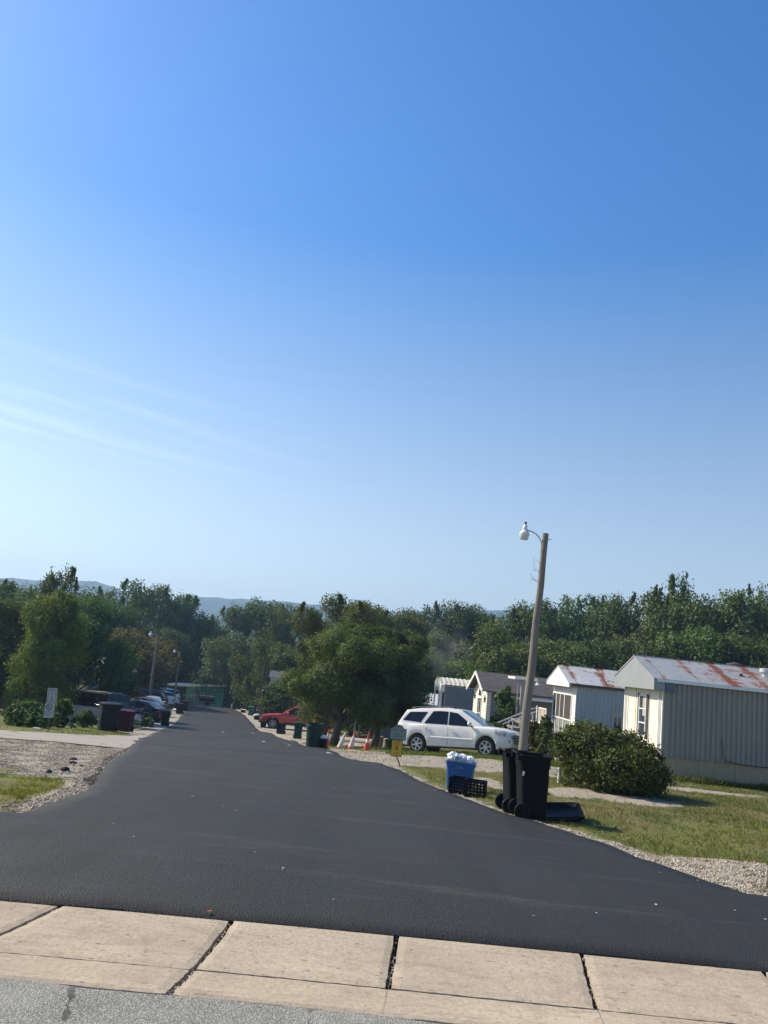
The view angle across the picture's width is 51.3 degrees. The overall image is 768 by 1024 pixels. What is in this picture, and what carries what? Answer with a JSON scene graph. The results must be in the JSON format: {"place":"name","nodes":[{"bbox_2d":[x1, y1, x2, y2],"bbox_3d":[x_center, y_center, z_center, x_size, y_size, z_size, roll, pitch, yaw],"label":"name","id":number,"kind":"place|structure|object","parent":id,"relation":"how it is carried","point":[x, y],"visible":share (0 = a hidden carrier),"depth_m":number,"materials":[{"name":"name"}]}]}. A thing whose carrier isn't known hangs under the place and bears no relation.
{"place":"outdoors","nodes":[
{"label":"outdoors","id":0,"kind":"place"},
{"bbox_2d":[0,738,125,812],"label":"loose gravel","id":1,"kind":"structure","parent":0,"point":[47,758],"depth_m":14.19,"materials":[{"name":"gravel"}]},
{"bbox_2d":[0,577,156,627],"bbox_3d":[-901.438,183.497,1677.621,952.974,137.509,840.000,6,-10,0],"label":"hills","id":2,"kind":"structure","parent":0,"point":[81,584],"depth_m":1615.88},
{"bbox_2d":[134,715,179,729],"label":"driveway","id":3,"kind":"structure","parent":0,"point":[173,719],"depth_m":56.84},
{"bbox_2d":[0,978,438,1023],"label":"old road","id":4,"kind":"structure","parent":0,"point":[22,1001],"depth_m":3.73,"materials":[{"name":"asphalt"}]},
{"bbox_2d":[239,711,306,734],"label":"driveway","id":5,"kind":"structure","parent":0,"point":[288,729],"depth_m":73.73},
{"bbox_2d":[258,706,334,729],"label":"pickup truck","id":6,"kind":"object","parent":5,"relation":"on","point":[287,716],"visible":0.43,"depth_m":70.03,"materials":[{"name":"red paint"}]},
{"bbox_2d":[158,597,557,653],"bbox_3d":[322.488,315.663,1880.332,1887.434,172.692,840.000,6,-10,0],"label":"hills","id":7,"kind":"structure","parent":0,"point":[211,605],"depth_m":1802.68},
{"bbox_2d":[0,705,767,976],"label":"asphalt road","id":8,"kind":"structure","parent":0,"point":[374,848],"depth_m":6.96,"materials":[{"name":"asphalt"}]},
{"bbox_2d":[0,685,767,894],"bbox_3d":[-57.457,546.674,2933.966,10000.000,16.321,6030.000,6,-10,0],"label":"ground","id":9,"kind":"structure","parent":0,"point":[583,793],"depth_m":16.16,"materials":[{"name":"gravel"}]},
{"bbox_2d":[0,578,19,600],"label":"tree","id":10,"kind":"object","parent":9,"relation":"on","point":[11,586],"visible":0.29,"depth_m":82.42,"materials":[{"name":"green plant"}]},
{"bbox_2d":[0,597,37,706],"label":"tree","id":11,"kind":"object","parent":9,"relation":"on","point":[10,614],"visible":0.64,"depth_m":50.66,"materials":[{"name":"green plant"}]},
{"bbox_2d":[3,581,41,627],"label":"tree","id":12,"kind":"object","parent":9,"relation":"on","point":[22,596],"visible":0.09,"depth_m":77.01,"materials":[{"name":"green plant"}]},
{"bbox_2d":[0,699,58,728],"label":"shrub","id":13,"kind":"object","parent":9,"relation":"on","point":[27,713],"visible":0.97,"depth_m":26.58,"materials":[{"name":"green plant"}]},
{"bbox_2d":[0,774,65,802],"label":"grass","id":14,"kind":"structure","parent":9,"relation":"on","point":[31,791],"depth_m":10.01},
{"bbox_2d":[1,588,92,707],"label":"tree","id":15,"kind":"object","parent":9,"relation":"on","point":[43,658],"visible":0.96,"depth_m":47.13,"materials":[{"name":"green plant"}]},
{"bbox_2d":[44,688,56,731],"bbox_3d":[-10.334,6.168,24.744,0.344,1.407,0.069,2,-10,-1],"label":"speed limit sign","id":16,"kind":"object","parent":9,"relation":"on","point":[50,704],"visible":1,"depth_m":24.76,"materials":[{"name":"white"}]},
{"bbox_2d":[0,739,112,801],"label":"dry grass","id":17,"kind":"structure","parent":9,"relation":"on","point":[35,795],"depth_m":11.00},
{"bbox_2d":[12,563,105,698],"bbox_3d":[-26.660,10.091,64.861,6.443,12.207,7.065,-2,-13,38],"label":"tree","id":18,"kind":"object","parent":9,"relation":"on","point":[51,584],"visible":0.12,"depth_m":64.78,"materials":[{"name":"green plant"}]},
{"bbox_2d":[50,697,76,727],"bbox_3d":[-13.093,8.066,31.841,1.533,1.460,1.508,1,-12,25],"label":"shrub","id":19,"kind":"object","parent":9,"relation":"on","point":[63,710],"visible":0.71,"depth_m":31.84,"materials":[{"name":"green plant"}]},
{"bbox_2d":[0,730,148,747],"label":"side lane","id":20,"kind":"structure","parent":9,"relation":"on","point":[117,741],"depth_m":22.02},
{"bbox_2d":[0,707,148,748],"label":"grass","id":21,"kind":"structure","parent":9,"relation":"on","point":[82,731],"depth_m":28.39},
{"bbox_2d":[29,593,140,694],"bbox_3d":[-21.229,10.046,55.830,7.492,8.674,6.898,3,-11,18],"label":"tree","id":22,"kind":"object","parent":9,"relation":"on","point":[101,619],"visible":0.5,"depth_m":55.45,"materials":[{"name":"green plant"}]},
{"bbox_2d":[76,709,97,726],"bbox_3d":[-13.482,9.471,36.240,1.017,1.052,0.994,14,-13,-36],"label":"shrub","id":23,"kind":"object","parent":9,"relation":"on","point":[86,718],"visible":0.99,"depth_m":36.04,"materials":[{"name":"green plant"}]},
{"bbox_2d":[69,690,130,709],"bbox_3d":[-18.055,11.968,49.531,4.944,1.847,2.350,-2,-17,29],"label":"van","id":24,"kind":"object","parent":9,"relation":"on","point":[91,698],"visible":0.35,"depth_m":48.60,"materials":[{"name":"black paint"}]},
{"bbox_2d":[82,749,127,784],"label":"asphalt crumbs","id":25,"kind":"object","parent":9,"relation":"on","point":[91,780],"visible":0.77,"depth_m":12.39,"materials":[{"name":"grey"}]},
{"bbox_2d":[72,705,139,724],"bbox_3d":[-15.061,11.091,43.206,3.730,0.846,1.780,7,-10,-5],"label":"utility trailer","id":26,"kind":"object","parent":9,"relation":"on","point":[80,709],"visible":0.12,"depth_m":42.52,"materials":[{"name":"black metal"}]},
{"bbox_2d":[97,702,123,731],"bbox_3d":[-11.538,8.595,33.562,0.921,1.195,0.802,12,-12,-29],"label":"trash cart","id":27,"kind":"object","parent":9,"relation":"on","point":[108,714],"visible":0.91,"depth_m":33.28,"materials":[{"name":"grey plastic"}]},
{"bbox_2d":[83,639,142,699],"bbox_3d":[-21.875,13.360,64.389,4.680,6.312,3.819,10,-11,-19],"label":"tree","id":28,"kind":"object","parent":9,"relation":"on","point":[131,691],"visible":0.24,"depth_m":63.94,"materials":[{"name":"green plant"}]},
{"bbox_2d":[92,598,134,637],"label":"tree","id":29,"kind":"object","parent":9,"relation":"on","point":[117,611],"visible":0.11,"depth_m":95.78,"materials":[{"name":"green plant"}]},
{"bbox_2d":[91,577,161,669],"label":"tree","id":30,"kind":"object","parent":9,"relation":"on","point":[136,595],"visible":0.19,"depth_m":119.14,"materials":[{"name":"green plant"}]},
{"bbox_2d":[116,709,136,731],"bbox_3d":[-11.546,9.297,35.658,0.792,0.975,0.811,5,-10,4],"label":"trash cart","id":31,"kind":"object","parent":9,"relation":"on","point":[126,718],"visible":0.76,"depth_m":35.35,"materials":[{"name":"red plastic"}]},
{"bbox_2d":[81,626,182,688],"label":"tree","id":32,"kind":"object","parent":9,"relation":"on","point":[146,660],"visible":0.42,"depth_m":90.90,"materials":[{"name":"green plant"}]},
{"bbox_2d":[108,604,159,666],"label":"tree","id":33,"kind":"object","parent":9,"relation":"on","point":[147,633],"visible":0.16,"depth_m":97.93,"materials":[{"name":"green plant"}]},
{"bbox_2d":[130,700,170,721],"bbox_3d":[-18.751,15.007,60.824,4.844,1.497,2.230,1,-15,17],"label":"sedan","id":34,"kind":"object","parent":9,"relation":"on","point":[147,706],"visible":0.43,"depth_m":59.87,"materials":[{"name":"black paint"}]},
{"bbox_2d":[148,631,158,695],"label":"street lamp","id":35,"kind":"object","parent":9,"relation":"on","point":[153,669],"visible":0.89,"depth_m":78.79,"materials":[{"name":"brown wood"}]},
{"bbox_2d":[141,688,167,703],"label":"suv","id":36,"kind":"object","parent":9,"relation":"on","point":[162,694],"visible":0.21,"depth_m":84.56,"materials":[{"name":"black paint"}]},
{"bbox_2d":[134,583,195,654],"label":"tree","id":37,"kind":"object","parent":9,"relation":"on","point":[174,620],"visible":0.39,"depth_m":125.65,"materials":[{"name":"green plant"}]},
{"bbox_2d":[138,625,195,688],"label":"tree","id":38,"kind":"object","parent":9,"relation":"on","point":[182,643],"visible":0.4,"depth_m":112.03,"materials":[{"name":"green plant"}]},
{"bbox_2d":[153,644,207,688],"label":"tree","id":39,"kind":"object","parent":9,"relation":"on","point":[197,651],"visible":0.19,"depth_m":121.46,"materials":[{"name":"green plant"}]},
{"bbox_2d":[155,594,217,679],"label":"tree","id":40,"kind":"object","parent":9,"relation":"on","point":[201,628],"visible":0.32,"depth_m":126.35,"materials":[{"name":"green plant"}]},
{"bbox_2d":[167,683,227,707],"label":"mobile home","id":41,"kind":"object","parent":9,"relation":"on","point":[187,689],"visible":0.57,"depth_m":106.85,"materials":[{"name":"green"}]},
{"bbox_2d":[193,614,234,653],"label":"tree","id":42,"kind":"object","parent":9,"relation":"on","point":[212,618],"visible":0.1,"depth_m":129.19,"materials":[{"name":"green plant"}]},
{"bbox_2d":[203,605,250,693],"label":"tree","id":43,"kind":"object","parent":9,"relation":"on","point":[223,609],"visible":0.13,"depth_m":131.37,"materials":[{"name":"green plant"}]},
{"bbox_2d":[189,631,271,709],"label":"tree","id":44,"kind":"object","parent":9,"relation":"on","point":[220,650],"visible":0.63,"depth_m":107.85,"materials":[{"name":"green plant"}]},
{"bbox_2d":[222,595,294,710],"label":"tree","id":45,"kind":"object","parent":9,"relation":"on","point":[257,613],"visible":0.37,"depth_m":127.89,"materials":[{"name":"green plant"}]},
{"bbox_2d":[226,636,293,708],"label":"tree","id":46,"kind":"object","parent":9,"relation":"on","point":[248,685],"visible":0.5,"depth_m":95.31,"materials":[{"name":"green plant"}]},
{"bbox_2d":[246,602,306,679],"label":"tree","id":47,"kind":"object","parent":9,"relation":"on","point":[281,627],"visible":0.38,"depth_m":123.55,"materials":[{"name":"green plant"}]},
{"bbox_2d":[245,649,312,712],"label":"tree","id":48,"kind":"object","parent":9,"relation":"on","point":[274,693],"visible":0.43,"depth_m":80.82,"materials":[{"name":"green plant"}]},
{"bbox_2d":[304,722,324,747],"bbox_3d":[-3.120,9.948,35.595,0.795,1.080,0.795,-4,-15,44],"label":"trash can","id":49,"kind":"object","parent":9,"relation":"on","point":[314,732],"visible":0.87,"depth_m":35.32,"materials":[{"name":"green plastic"}]},
{"bbox_2d":[286,590,387,734],"bbox_3d":[-3.697,11.740,61.291,8.599,11.375,9.802,6,-10,0],"label":"tree","id":50,"kind":"object","parent":9,"relation":"on","point":[360,612],"visible":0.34,"depth_m":60.85,"materials":[{"name":"green plant"}]},
{"bbox_2d":[276,618,404,745],"bbox_3d":[-2.252,9.139,42.444,6.918,7.038,7.201,6,-10,0],"label":"tree","id":51,"kind":"object","parent":9,"relation":"on","point":[348,648],"visible":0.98,"depth_m":40.97,"materials":[{"name":"green plant"}]},
{"bbox_2d":[311,708,369,735],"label":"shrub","id":52,"kind":"object","parent":9,"relation":"on","point":[350,730],"visible":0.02,"depth_m":65.11,"materials":[{"name":"green plant"}]},
{"bbox_2d":[323,599,401,632],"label":"tree","id":53,"kind":"object","parent":9,"relation":"on","point":[397,618],"visible":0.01,"depth_m":86.49,"materials":[{"name":"green plant"}]},
{"bbox_2d":[340,605,421,738],"bbox_3d":[-0.469,12.724,63.245,6.875,10.693,8.137,6,-10,0],"label":"tree","id":54,"kind":"object","parent":9,"relation":"on","point":[387,619],"visible":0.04,"depth_m":63.22,"materials":[{"name":"green plant"}]},
{"bbox_2d":[172,928,595,1008],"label":"sidewalk joints","id":55,"kind":"object","parent":9,"relation":"on","point":[394,951],"depth_m":4.78,"materials":[{"name":"soil"}]},
{"bbox_2d":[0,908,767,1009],"bbox_3d":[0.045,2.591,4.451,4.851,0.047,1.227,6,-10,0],"label":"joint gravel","id":56,"kind":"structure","parent":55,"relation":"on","point":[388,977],"depth_m":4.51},
{"bbox_2d":[0,901,767,1023],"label":"concrete gutter","id":57,"kind":"object","parent":9,"relation":"on","point":[443,982],"visible":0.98,"depth_m":4.49,"materials":[{"name":"concrete"}]},
{"bbox_2d":[354,625,432,747],"bbox_3d":[0.035,9.722,44.005,4.562,6.933,6.071,14,-13,-35],"label":"tree","id":58,"kind":"object","parent":9,"relation":"on","point":[412,695],"visible":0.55,"depth_m":42.85,"materials":[{"name":"green plant"}]},
{"bbox_2d":[389,725,406,766],"bbox_3d":[0.346,6.368,21.648,0.448,1.192,0.077,6,-13,2],"label":"mailbox","id":59,"kind":"object","parent":9,"relation":"on","point":[398,735],"visible":1,"depth_m":21.67,"materials":[{"name":"metal"}]},
{"bbox_2d":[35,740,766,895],"bbox_3d":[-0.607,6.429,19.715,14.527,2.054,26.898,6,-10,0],"label":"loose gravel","id":60,"kind":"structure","parent":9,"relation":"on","point":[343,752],"depth_m":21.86,"materials":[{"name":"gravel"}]},
{"bbox_2d":[366,693,437,737],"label":"mobile home","id":61,"kind":"object","parent":9,"relation":"on","point":[385,734],"depth_m":65.90,"materials":[{"name":"white metal"}]},
{"bbox_2d":[390,607,432,640],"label":"tree","id":62,"kind":"object","parent":9,"relation":"on","point":[418,624],"visible":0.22,"depth_m":97.64,"materials":[{"name":"green plant"}]},
{"bbox_2d":[402,604,461,670],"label":"tree","id":63,"kind":"object","parent":9,"relation":"on","point":[449,628],"visible":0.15,"depth_m":102.29,"materials":[{"name":"green plant"}]},
{"bbox_2d":[415,647,459,693],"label":"tree","id":64,"kind":"object","parent":9,"relation":"on","point":[430,664],"visible":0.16,"depth_m":71.91,"materials":[{"name":"green plant"}]},
{"bbox_2d":[425,629,474,693],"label":"tree","id":65,"kind":"object","parent":9,"relation":"on","point":[440,642],"visible":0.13,"depth_m":84.99,"materials":[{"name":"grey plant"}]},
{"bbox_2d":[433,677,473,710],"bbox_3d":[8.294,14.292,56.393,9.430,4.355,3.540,7,-10,-3],"label":"mobile home","id":66,"kind":"object","parent":9,"relation":"on","point":[451,694],"visible":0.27,"depth_m":54.83,"materials":[{"name":"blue metal"}]},
{"bbox_2d":[427,599,479,651],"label":"tree","id":67,"kind":"object","parent":9,"relation":"on","point":[458,619],"visible":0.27,"depth_m":106.12,"materials":[{"name":"green plant"}]},
{"bbox_2d":[423,658,486,693],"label":"tree","id":68,"kind":"object","parent":9,"relation":"on","point":[456,670],"visible":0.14,"depth_m":72.98,"materials":[{"name":"green plant"}]},
{"bbox_2d":[448,775,468,794],"bbox_3d":[1.444,5.296,15.517,0.316,0.302,0.316,2,-11,20],"label":"milk crate","id":69,"kind":"object","parent":9,"relation":"on","point":[452,782],"visible":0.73,"depth_m":15.41,"materials":[{"name":"black plastic"}]},
{"bbox_2d":[398,703,519,755],"bbox_3d":[3.138,9.096,33.462,5.067,2.052,2.364,-5,-17,25],"label":"suv","id":70,"kind":"object","parent":9,"relation":"on","point":[437,728],"visible":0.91,"depth_m":32.74,"materials":[{"name":"white paint"}]},
{"bbox_2d":[446,759,476,789],"bbox_3d":[1.558,5.382,16.349,0.608,0.551,0.456,4,-11,13],"label":"storage tote","id":71,"kind":"object","parent":9,"relation":"on","point":[461,769],"visible":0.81,"depth_m":16.19,"materials":[{"name":"blue plastic"}]},
{"bbox_2d":[440,603,500,658],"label":"tree","id":72,"kind":"object","parent":9,"relation":"on","point":[476,614],"visible":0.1,"depth_m":106.89,"materials":[{"name":"green plant"}]},
{"bbox_2d":[383,750,561,764],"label":"tall grass","id":73,"kind":"structure","parent":9,"relation":"on","point":[432,753],"depth_m":28.43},
{"bbox_2d":[463,778,487,797],"bbox_3d":[1.724,5.210,15.071,0.386,0.302,0.336,3,-11,17],"label":"milk crate","id":74,"kind":"object","parent":9,"relation":"on","point":[482,783],"visible":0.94,"depth_m":14.96,"materials":[{"name":"black plastic"}]},
{"bbox_2d":[449,613,526,673],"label":"tree","id":75,"kind":"object","parent":9,"relation":"on","point":[486,638],"visible":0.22,"depth_m":77.69,"materials":[{"name":"green plant"}]},
{"bbox_2d":[489,685,518,731],"bbox_3d":[6.168,11.004,41.814,1.846,3.922,2.029,6,-10,0],"label":"shrub","id":76,"kind":"object","parent":9,"relation":"on","point":[504,699],"visible":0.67,"depth_m":41.73,"materials":[{"name":"green plant"}]},
{"bbox_2d":[466,671,553,749],"bbox_3d":[13.895,12.984,49.415,17.455,4.540,4.445,7,-11,-7],"label":"mobile home","id":77,"kind":"object","parent":9,"relation":"on","point":[486,686],"visible":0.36,"depth_m":47.59,"materials":[{"name":"metal"}]},
{"bbox_2d":[477,639,545,677],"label":"tree","id":78,"kind":"object","parent":9,"relation":"on","point":[509,658],"visible":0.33,"depth_m":70.28,"materials":[{"name":"green plant"}]},
{"bbox_2d":[495,747,532,813],"bbox_3d":[2.185,4.447,13.231,0.570,0.994,0.515,7,-10,-6],"label":"trash cart","id":79,"kind":"object","parent":9,"relation":"on","point":[505,797],"visible":0.56,"depth_m":13.06,"materials":[{"name":"black plastic"}]},
{"bbox_2d":[508,676,538,730],"bbox_3d":[7.207,10.245,41.779,1.280,3.160,1.980,6,-10,-2],"label":"porch awning","id":80,"kind":"object","parent":9,"relation":"on","point":[522,689],"visible":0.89,"depth_m":41.31,"materials":[{"name":"white paint"}]},
{"bbox_2d":[508,749,552,819],"bbox_3d":[2.288,4.284,12.540,0.570,0.994,0.524,6,-10,-2],"label":"trash cart","id":81,"kind":"object","parent":9,"relation":"on","point":[532,783],"visible":0.97,"depth_m":12.35,"materials":[{"name":"black plastic"}]},
{"bbox_2d":[518,522,551,750],"bbox_3d":[4.455,4.263,25.568,1.066,7.989,0.325,8,-10,0],"label":"street lamp","id":82,"kind":"object","parent":9,"relation":"on","point":[527,699],"visible":0.98,"depth_m":25.49,"materials":[{"name":"brown wood"}]},
{"bbox_2d":[527,720,542,752],"bbox_3d":[5.953,9.254,31.987,0.793,1.932,0.854,0,-12,31],"label":"shrub","id":83,"kind":"object","parent":9,"relation":"on","point":[533,726],"visible":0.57,"depth_m":31.92,"materials":[{"name":"green plant"}]},
{"bbox_2d":[493,599,579,676],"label":"tree","id":84,"kind":"object","parent":9,"relation":"on","point":[549,626],"visible":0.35,"depth_m":90.24,"materials":[{"name":"green plant"}]},
{"bbox_2d":[534,715,554,759],"bbox_3d":[6.203,8.781,30.497,1.016,2.083,0.903,3,-11,17],"label":"shrub","id":85,"kind":"object","parent":9,"relation":"on","point":[546,725],"visible":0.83,"depth_m":30.44,"materials":[{"name":"green plant"}]},
{"bbox_2d":[499,634,596,677],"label":"tree","id":86,"kind":"object","parent":9,"relation":"on","point":[550,658],"visible":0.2,"depth_m":71.64,"materials":[{"name":"green plant"}]},
{"bbox_2d":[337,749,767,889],"bbox_3d":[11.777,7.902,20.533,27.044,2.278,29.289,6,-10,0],"label":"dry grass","id":87,"kind":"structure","parent":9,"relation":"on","point":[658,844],"depth_m":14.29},
{"bbox_2d":[338,748,767,891],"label":"grass","id":88,"kind":"structure","parent":9,"relation":"on","point":[765,811],"depth_m":14.19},
{"bbox_2d":[545,802,583,821],"bbox_3d":[2.790,4.802,12.772,0.740,0.115,0.838,-2,-3,7],"label":"cart lid","id":89,"kind":"object","parent":9,"relation":"on","point":[569,811],"visible":0.69,"depth_m":12.88,"materials":[{"name":"black plastic"}]},
{"bbox_2d":[532,594,600,667],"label":"tree","id":90,"kind":"object","parent":9,"relation":"on","point":[567,604],"visible":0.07,"depth_m":93.38,"materials":[{"name":"green plant"}]},
{"bbox_2d":[549,638,634,675],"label":"tree","id":91,"kind":"object","parent":9,"relation":"on","point":[605,648],"visible":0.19,"depth_m":68.81,"materials":[{"name":"green plant"}]},
{"bbox_2d":[561,593,623,665],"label":"tree","id":92,"kind":"object","parent":9,"relation":"on","point":[578,635],"visible":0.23,"depth_m":89.31,"materials":[{"name":"green plant"}]},
{"bbox_2d":[544,717,676,798],"bbox_3d":[5.473,5.960,19.123,3.189,1.908,3.322,6,-10,0],"label":"shrub","id":93,"kind":"object","parent":9,"relation":"on","point":[608,760],"visible":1,"depth_m":18.55,"materials":[{"name":"green plant"}]},
{"bbox_2d":[579,592,647,669],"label":"tree","id":94,"kind":"object","parent":9,"relation":"on","point":[615,606],"visible":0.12,"depth_m":88.11,"materials":[{"name":"green plant"}]},
{"bbox_2d":[593,591,674,668],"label":"tree","id":95,"kind":"object","parent":9,"relation":"on","point":[619,619],"visible":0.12,"depth_m":86.34,"materials":[{"name":"green plant"}]},
{"bbox_2d":[597,630,670,670],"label":"tree","id":96,"kind":"object","parent":9,"relation":"on","point":[643,646],"visible":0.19,"depth_m":69.14,"materials":[{"name":"green plant"}]},
{"bbox_2d":[546,664,734,775],"bbox_3d":[16.584,10.754,39.245,16.620,4.776,4.188,6,-10,-2],"label":"mobile home","id":97,"kind":"object","parent":9,"relation":"on","point":[592,694],"visible":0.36,"depth_m":37.42,"materials":[{"name":"white metal"}]},
{"bbox_2d":[530,819,767,895],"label":"loose gravel","id":98,"kind":"structure","parent":9,"relation":"on","point":[755,867],"depth_m":9.18,"materials":[{"name":"gravel"}]},
{"bbox_2d":[626,571,728,662],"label":"tree","id":99,"kind":"object","parent":9,"relation":"on","point":[656,619],"visible":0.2,"depth_m":83.25,"materials":[{"name":"green plant"}]},
{"bbox_2d":[649,622,731,663],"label":"tree","id":100,"kind":"object","parent":9,"relation":"on","point":[693,646],"visible":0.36,"depth_m":66.55,"materials":[{"name":"green plant"}]},
{"bbox_2d":[614,651,767,788],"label":"mobile home","id":101,"kind":"object","parent":9,"relation":"on","point":[704,719],"visible":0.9,"depth_m":26.17,"materials":[{"name":"grey metal"}]},
{"bbox_2d":[637,694,646,736],"bbox_3d":[9.030,7.105,27.914,0.080,1.420,0.720,6,-10,-1],"label":"window","id":102,"kind":"structure","parent":101,"relation":"in","point":[642,698],"depth_m":27.96,"materials":[{"name":"white glass"}]},
{"bbox_2d":[667,593,752,653],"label":"tree","id":103,"kind":"object","parent":9,"relation":"on","point":[699,606],"visible":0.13,"depth_m":84.10,"materials":[{"name":"green plant"}]},
{"bbox_2d":[683,588,767,660],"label":"tree","id":104,"kind":"object","parent":9,"relation":"on","point":[730,600],"visible":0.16,"depth_m":82.44,"materials":[{"name":"green plant"}]},
{"bbox_2d":[703,629,767,668],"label":"tree","id":105,"kind":"object","parent":9,"relation":"on","point":[744,652],"visible":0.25,"depth_m":66.49,"materials":[{"name":"green plant"}]},
{"bbox_2d":[722,581,767,643],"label":"tree","id":106,"kind":"object","parent":9,"relation":"on","point":[753,609],"visible":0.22,"depth_m":82.40,"materials":[{"name":"green plant"}]},
{"bbox_2d":[0,0,767,624],"label":"sky","id":107,"kind":"structure","parent":0,"point":[301,301],"materials":[{"name":"blue"}]},
{"bbox_2d":[304,743,761,789],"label":"tall grass","id":108,"kind":"structure","parent":0,"point":[409,749],"depth_m":36.33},
{"bbox_2d":[666,772,767,790],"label":"tall grass","id":109,"kind":"structure","parent":0,"point":[714,781],"depth_m":25.15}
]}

